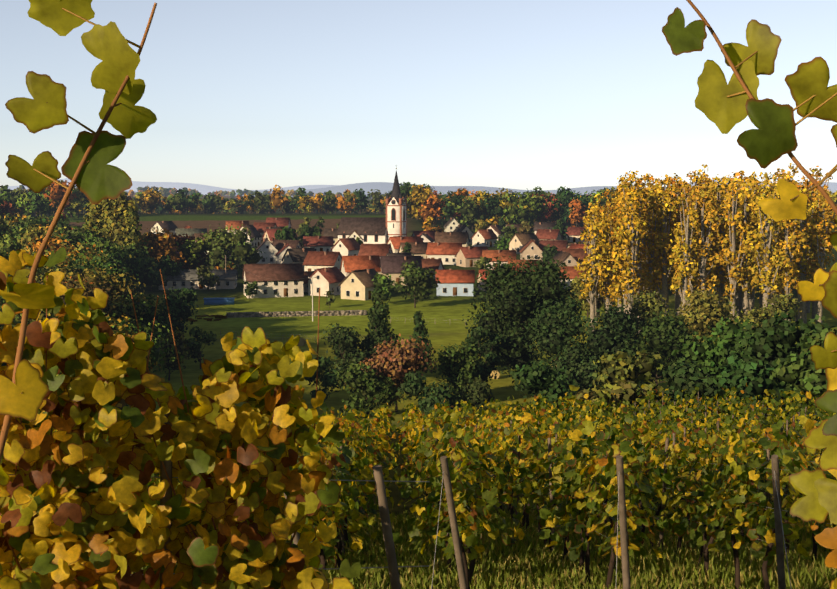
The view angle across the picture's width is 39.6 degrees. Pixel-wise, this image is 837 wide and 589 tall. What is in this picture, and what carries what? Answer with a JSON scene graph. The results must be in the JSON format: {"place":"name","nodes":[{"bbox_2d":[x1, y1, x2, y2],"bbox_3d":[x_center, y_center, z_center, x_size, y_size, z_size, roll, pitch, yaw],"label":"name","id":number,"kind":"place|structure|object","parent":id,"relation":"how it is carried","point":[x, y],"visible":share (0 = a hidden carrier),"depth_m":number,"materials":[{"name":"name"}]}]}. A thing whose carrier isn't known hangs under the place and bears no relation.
{"place":"outdoors","nodes":[
{"label":"outdoors","id":0,"kind":"place"},
{"bbox_2d":[0,178,836,198],"bbox_3d":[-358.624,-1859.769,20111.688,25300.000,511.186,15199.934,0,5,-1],"label":"distant hills","id":1,"kind":"structure","parent":0,"point":[382,187],"depth_m":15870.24,"materials":[{"name":"plant"}]},
{"bbox_2d":[0,0,836,189],"label":"sky","id":2,"kind":"structure","parent":0,"point":[242,94],"materials":[{"name":"blue"}]},
{"bbox_2d":[5,191,836,588],"bbox_3d":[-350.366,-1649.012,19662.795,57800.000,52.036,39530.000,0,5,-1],"label":"terrain","id":3,"kind":"structure","parent":0,"point":[439,315],"depth_m":235.70,"materials":[{"name":"green plant"}]},
{"bbox_2d":[0,0,156,462],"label":"shoot","id":4,"kind":"object","parent":3,"relation":"on","point":[91,173],"visible":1,"depth_m":1.91,"materials":[{"name":"green plant"}]},
{"bbox_2d":[0,216,216,431],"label":"trees","id":5,"kind":"object","parent":3,"relation":"on","point":[91,274],"visible":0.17,"depth_m":171.06,"materials":[{"name":"green plant"}]},
{"bbox_2d":[83,191,142,285],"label":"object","id":6,"kind":"object","parent":3,"relation":"on","point":[120,210],"visible":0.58,"depth_m":315.88,"materials":[{"name":"green plant"}]},
{"bbox_2d":[0,211,266,409],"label":"woodland trees","id":7,"kind":"object","parent":3,"relation":"on","point":[218,245],"visible":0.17,"depth_m":320.66,"materials":[{"name":"green plant"}]},
{"bbox_2d":[149,221,177,236],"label":"house","id":8,"kind":"structure","parent":3,"relation":"on","point":[170,226],"depth_m":521.09,"materials":[{"name":"tile"}]},
{"bbox_2d":[176,228,206,235],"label":"house","id":9,"kind":"structure","parent":3,"relation":"on","point":[188,231],"depth_m":459.54,"materials":[{"name":"paint"}]},
{"bbox_2d":[159,268,237,289],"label":"house","id":10,"kind":"structure","parent":3,"relation":"on","point":[187,279],"depth_m":308.82,"materials":[{"name":"paint"}]},
{"bbox_2d":[194,233,209,252],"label":"house","id":11,"kind":"structure","parent":3,"relation":"on","point":[197,235],"depth_m":414.10,"materials":[{"name":"paint"}]},
{"bbox_2d":[178,315,226,321],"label":"log pile","id":12,"kind":"object","parent":3,"relation":"on","point":[210,319],"visible":0.85,"depth_m":239.69,"materials":[{"name":"brown wood"}]},
{"bbox_2d":[0,247,429,588],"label":"vine","id":13,"kind":"object","parent":3,"relation":"on","point":[216,452],"visible":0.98,"depth_m":5.66,"materials":[{"name":"yellow plant"}]},
{"bbox_2d":[203,298,234,304],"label":"tarp stack","id":14,"kind":"object","parent":3,"relation":"on","point":[218,301],"visible":0.89,"depth_m":275.74,"materials":[{"name":"paint"}]},
{"bbox_2d":[225,221,248,233],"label":"house","id":15,"kind":"structure","parent":3,"relation":"on","point":[236,223],"depth_m":532.55,"materials":[{"name":"paint"}]},
{"bbox_2d":[235,225,259,233],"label":"house","id":16,"kind":"structure","parent":3,"relation":"on","point":[249,226],"depth_m":501.62,"materials":[{"name":"tile"}]},
{"bbox_2d":[241,228,261,246],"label":"house","id":17,"kind":"structure","parent":3,"relation":"on","point":[256,235],"depth_m":464.62,"materials":[{"name":"paint"}]},
{"bbox_2d":[225,255,303,280],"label":"power line pole","id":18,"kind":"object","parent":3,"relation":"on","point":[247,271],"visible":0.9,"depth_m":310.12,"materials":[{"name":"wood"}]},
{"bbox_2d":[253,222,276,239],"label":"house","id":19,"kind":"structure","parent":3,"relation":"on","point":[260,227],"depth_m":510.87,"materials":[{"name":"paint"}]},
{"bbox_2d":[256,238,278,263],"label":"house","id":20,"kind":"structure","parent":3,"relation":"on","point":[268,248],"depth_m":370.09,"materials":[{"name":"paint"}]},
{"bbox_2d":[262,227,281,235],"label":"house","id":21,"kind":"structure","parent":3,"relation":"on","point":[271,228],"depth_m":475.67,"materials":[{"name":"tile"}]},
{"bbox_2d":[242,263,304,297],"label":"house","id":22,"kind":"structure","parent":3,"relation":"on","point":[272,285],"depth_m":291.78,"materials":[{"name":"paint"}]},
{"bbox_2d":[266,218,291,226],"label":"house","id":23,"kind":"structure","parent":3,"relation":"on","point":[281,222],"depth_m":551.74,"materials":[{"name":"tile"}]},
{"bbox_2d":[262,229,297,242],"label":"house","id":24,"kind":"structure","parent":3,"relation":"on","point":[269,234],"depth_m":452.42,"materials":[{"name":"tile"}]},
{"bbox_2d":[275,243,291,263],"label":"house","id":25,"kind":"structure","parent":3,"relation":"on","point":[279,254],"depth_m":358.83,"materials":[{"name":"paint"}]},
{"bbox_2d":[272,240,302,249],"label":"house","id":26,"kind":"structure","parent":3,"relation":"on","point":[278,244],"depth_m":383.29,"materials":[{"name":"paint"}]},
{"bbox_2d":[226,310,366,317],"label":"stone wall","id":27,"kind":"structure","parent":3,"relation":"on","point":[294,313],"depth_m":249.66,"materials":[{"name":"grey stone"}]},
{"bbox_2d":[281,248,315,270],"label":"house","id":28,"kind":"structure","parent":3,"relation":"on","point":[294,255],"depth_m":351.00,"materials":[{"name":"paint"}]},
{"bbox_2d":[303,271,314,291],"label":"house","id":29,"kind":"structure","parent":3,"relation":"on","point":[306,275],"depth_m":302.46,"materials":[{"name":"paint"}]},
{"bbox_2d":[308,275,316,320],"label":"utility pole","id":30,"kind":"object","parent":3,"relation":"on","point":[312,296],"visible":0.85,"depth_m":239.28,"materials":[{"name":"metal"}]},
{"bbox_2d":[303,236,333,251],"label":"house","id":31,"kind":"structure","parent":3,"relation":"on","point":[321,243],"depth_m":421.43,"materials":[{"name":"paint"}]},
{"bbox_2d":[302,251,341,270],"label":"house","id":32,"kind":"structure","parent":3,"relation":"on","point":[314,260],"depth_m":336.49,"materials":[{"name":"tile"}]},
{"bbox_2d":[306,267,345,296],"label":"house","id":33,"kind":"structure","parent":3,"relation":"on","point":[329,279],"depth_m":294.02,"materials":[{"name":"paint"}]},
{"bbox_2d":[323,228,337,244],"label":"house","id":34,"kind":"structure","parent":3,"relation":"on","point":[330,231],"depth_m":478.49,"materials":[{"name":"tile"}]},
{"bbox_2d":[331,238,359,255],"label":"house","id":35,"kind":"structure","parent":3,"relation":"on","point":[347,246],"depth_m":380.82,"materials":[{"name":"paint"}]},
{"bbox_2d":[220,295,485,339],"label":"meadow fence","id":36,"kind":"object","parent":3,"relation":"on","point":[320,339],"depth_m":230.35,"materials":[{"name":"brown wood"}]},
{"bbox_2d":[348,230,362,245],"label":"house","id":37,"kind":"structure","parent":3,"relation":"on","point":[354,234],"depth_m":457.21,"materials":[{"name":"paint"}]},
{"bbox_2d":[338,268,377,299],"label":"house","id":38,"kind":"structure","parent":3,"relation":"on","point":[356,284],"depth_m":285.83,"materials":[{"name":"paint"}]},
{"bbox_2d":[340,255,380,276],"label":"house","id":39,"kind":"structure","parent":3,"relation":"on","point":[348,264],"depth_m":319.56,"materials":[{"name":"tile"}]},
{"bbox_2d":[336,168,406,243],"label":"church","id":40,"kind":"structure","parent":3,"relation":"on","point":[379,230],"depth_m":455.49,"materials":[{"name":"paint"}]},
{"bbox_2d":[358,244,392,255],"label":"house","id":41,"kind":"structure","parent":3,"relation":"on","point":[376,249],"depth_m":361.45,"materials":[{"name":"tile"}]},
{"bbox_2d":[386,252,411,255],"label":"house","id":42,"kind":"structure","parent":3,"relation":"on","point":[400,254],"depth_m":337.73,"materials":[{"name":"paint"}]},
{"bbox_2d":[304,286,494,418],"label":"bushes","id":43,"kind":"object","parent":3,"relation":"on","point":[382,367],"visible":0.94,"depth_m":134.09,"materials":[{"name":"green plant"}]},
{"bbox_2d":[379,256,421,285],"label":"house","id":44,"kind":"structure","parent":3,"relation":"on","point":[391,266],"depth_m":314.54,"materials":[{"name":"tile"}]},
{"bbox_2d":[386,236,422,252],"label":"house","id":45,"kind":"structure","parent":3,"relation":"on","point":[394,242],"depth_m":402.18,"materials":[{"name":"tile"}]},
{"bbox_2d":[137,215,673,307],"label":"village trees","id":46,"kind":"object","parent":3,"relation":"on","point":[418,282],"visible":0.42,"depth_m":304.72,"materials":[{"name":"green plant"}]},
{"bbox_2d":[398,242,430,258],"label":"house","id":47,"kind":"structure","parent":3,"relation":"on","point":[418,248],"depth_m":375.47,"materials":[{"name":"tile"}]},
{"bbox_2d":[0,180,836,230],"bbox_3d":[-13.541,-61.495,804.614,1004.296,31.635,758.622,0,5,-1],"label":"tree line","id":48,"kind":"object","parent":3,"relation":"on","point":[564,205],"visible":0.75,"depth_m":659.09,"materials":[{"name":"green plant"}]},
{"bbox_2d":[412,231,435,242],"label":"house","id":49,"kind":"structure","parent":3,"relation":"on","point":[431,234],"depth_m":462.42,"materials":[{"name":"paint"}]},
{"bbox_2d":[12,503,836,588],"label":"bank grass blades","id":50,"kind":"object","parent":3,"relation":"on","point":[807,574],"depth_m":16.60,"materials":[{"name":"green plant"}]},
{"bbox_2d":[420,233,433,242],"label":"house","id":51,"kind":"structure","parent":3,"relation":"on","point":[425,237],"depth_m":440.79,"materials":[{"name":"paint"}]},
{"bbox_2d":[298,338,556,378],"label":"hay bales","id":52,"kind":"object","parent":3,"relation":"on","point":[302,341],"visible":0.46,"depth_m":171.83,"materials":[{"name":"plant"}]},
{"bbox_2d":[421,258,444,279],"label":"house","id":53,"kind":"structure","parent":3,"relation":"on","point":[434,264],"depth_m":326.74,"materials":[{"name":"paint"}]},
{"bbox_2d":[426,242,461,264],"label":"house","id":54,"kind":"structure","parent":3,"relation":"on","point":[445,253],"depth_m":368.91,"materials":[{"name":"paint"}]},
{"bbox_2d":[435,232,465,246],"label":"house","id":55,"kind":"structure","parent":3,"relation":"on","point":[450,237],"depth_m":420.56,"materials":[{"name":"tile"}]},
{"bbox_2d":[70,390,831,588],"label":"vineyard posts","id":56,"kind":"object","parent":3,"relation":"on","point":[465,574],"visible":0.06,"depth_m":14.12,"materials":[{"name":"brown wood"}]},
{"bbox_2d":[3,383,836,568],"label":"vineyard row","id":57,"kind":"object","parent":56,"relation":"attached to","point":[725,489],"visible":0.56,"depth_m":16.41,"materials":[{"name":"green plant"}]},
{"bbox_2d":[443,217,459,231],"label":"house","id":58,"kind":"structure","parent":3,"relation":"on","point":[451,224],"depth_m":541.89,"materials":[{"name":"paint"}]},
{"bbox_2d":[435,269,474,295],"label":"house","id":59,"kind":"structure","parent":3,"relation":"on","point":[456,282],"depth_m":292.31,"materials":[{"name":"tile"}]},
{"bbox_2d":[453,225,473,243],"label":"house","id":60,"kind":"structure","parent":3,"relation":"on","point":[462,228],"depth_m":488.63,"materials":[{"name":"paint"}]},
{"bbox_2d":[465,232,468,246],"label":"house","id":61,"kind":"structure","parent":3,"relation":"on","point":[467,239],"depth_m":455.65,"materials":[{"name":"paint"}]},
{"bbox_2d":[455,246,487,266],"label":"house","id":62,"kind":"structure","parent":3,"relation":"on","point":[468,256],"depth_m":361.93,"materials":[{"name":"paint"}]},
{"bbox_2d":[471,229,498,246],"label":"house","id":63,"kind":"structure","parent":3,"relation":"on","point":[484,237],"depth_m":470.90,"materials":[{"name":"paint"}]},
{"bbox_2d":[476,269,494,290],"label":"house","id":64,"kind":"structure","parent":3,"relation":"on","point":[479,280],"depth_m":304.60,"materials":[{"name":"tile"}]},
{"bbox_2d":[487,225,504,239],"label":"house","id":65,"kind":"structure","parent":3,"relation":"on","point":[497,229],"depth_m":496.08,"materials":[{"name":"paint"}]},
{"bbox_2d":[482,249,515,269],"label":"house","id":66,"kind":"structure","parent":3,"relation":"on","point":[498,253],"depth_m":352.72,"materials":[{"name":"tile"}]},
{"bbox_2d":[505,224,522,231],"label":"house","id":67,"kind":"structure","parent":3,"relation":"on","point":[517,225],"depth_m":511.60,"materials":[{"name":"paint"}]},
{"bbox_2d":[508,233,539,253],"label":"house","id":68,"kind":"structure","parent":3,"relation":"on","point":[518,241],"depth_m":428.86,"materials":[{"name":"paint"}]},
{"bbox_2d":[507,259,542,264],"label":"house","id":69,"kind":"structure","parent":3,"relation":"on","point":[516,261],"depth_m":324.56,"materials":[{"name":"paint"}]},
{"bbox_2d":[459,256,592,386],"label":"tree","id":70,"kind":"object","parent":3,"relation":"on","point":[547,321],"visible":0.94,"depth_m":149.90,"materials":[{"name":"green plant"}]},
{"bbox_2d":[512,264,544,275],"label":"house","id":71,"kind":"structure","parent":3,"relation":"on","point":[524,267],"depth_m":293.41,"materials":[{"name":"paint"}]},
{"bbox_2d":[519,239,542,259],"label":"house","id":72,"kind":"structure","parent":3,"relation":"on","point":[530,247],"depth_m":383.21,"materials":[{"name":"paint"}]},
{"bbox_2d":[533,222,555,234],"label":"house","id":73,"kind":"structure","parent":3,"relation":"on","point":[542,225],"depth_m":538.43,"materials":[{"name":"paint"}]},
{"bbox_2d":[536,229,562,239],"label":"house","id":74,"kind":"structure","parent":3,"relation":"on","point":[548,234],"depth_m":463.42,"materials":[{"name":"tile"}]},
{"bbox_2d":[539,240,567,257],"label":"house","id":75,"kind":"structure","parent":3,"relation":"on","point":[560,245],"depth_m":394.91,"materials":[{"name":"tile"}]},
{"bbox_2d":[548,251,580,265],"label":"house","id":76,"kind":"structure","parent":3,"relation":"on","point":[568,259],"depth_m":330.66,"materials":[{"name":"paint"}]},
{"bbox_2d":[555,265,587,288],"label":"house","id":77,"kind":"structure","parent":3,"relation":"on","point":[572,272],"depth_m":308.30,"materials":[{"name":"paint"}]},
{"bbox_2d":[562,248,588,264],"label":"house","id":78,"kind":"structure","parent":3,"relation":"on","point":[577,253],"depth_m":343.35,"materials":[{"name":"paint"}]},
{"bbox_2d":[566,227,585,241],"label":"house","id":79,"kind":"structure","parent":3,"relation":"on","point":[573,233],"depth_m":503.23,"materials":[{"name":"tile"}]},
{"bbox_2d":[568,244,588,248],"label":"house","id":80,"kind":"structure","parent":3,"relation":"on","point":[575,246],"depth_m":370.16,"materials":[{"name":"paint"}]},
{"bbox_2d":[509,276,836,424],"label":"bushes","id":81,"kind":"object","parent":3,"relation":"on","point":[752,350],"visible":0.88,"depth_m":80.97,"materials":[{"name":"green plant"}]},
{"bbox_2d":[574,163,836,330],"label":"poplar trees","id":82,"kind":"object","parent":3,"relation":"on","point":[705,232],"visible":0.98,"depth_m":216.47,"materials":[{"name":"yellow plant"}]},
{"bbox_2d":[662,0,836,588],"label":"vine shoots","id":83,"kind":"object","parent":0,"point":[722,105],"visible":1,"depth_m":1.95,"materials":[{"name":"green plant"}]}
]}

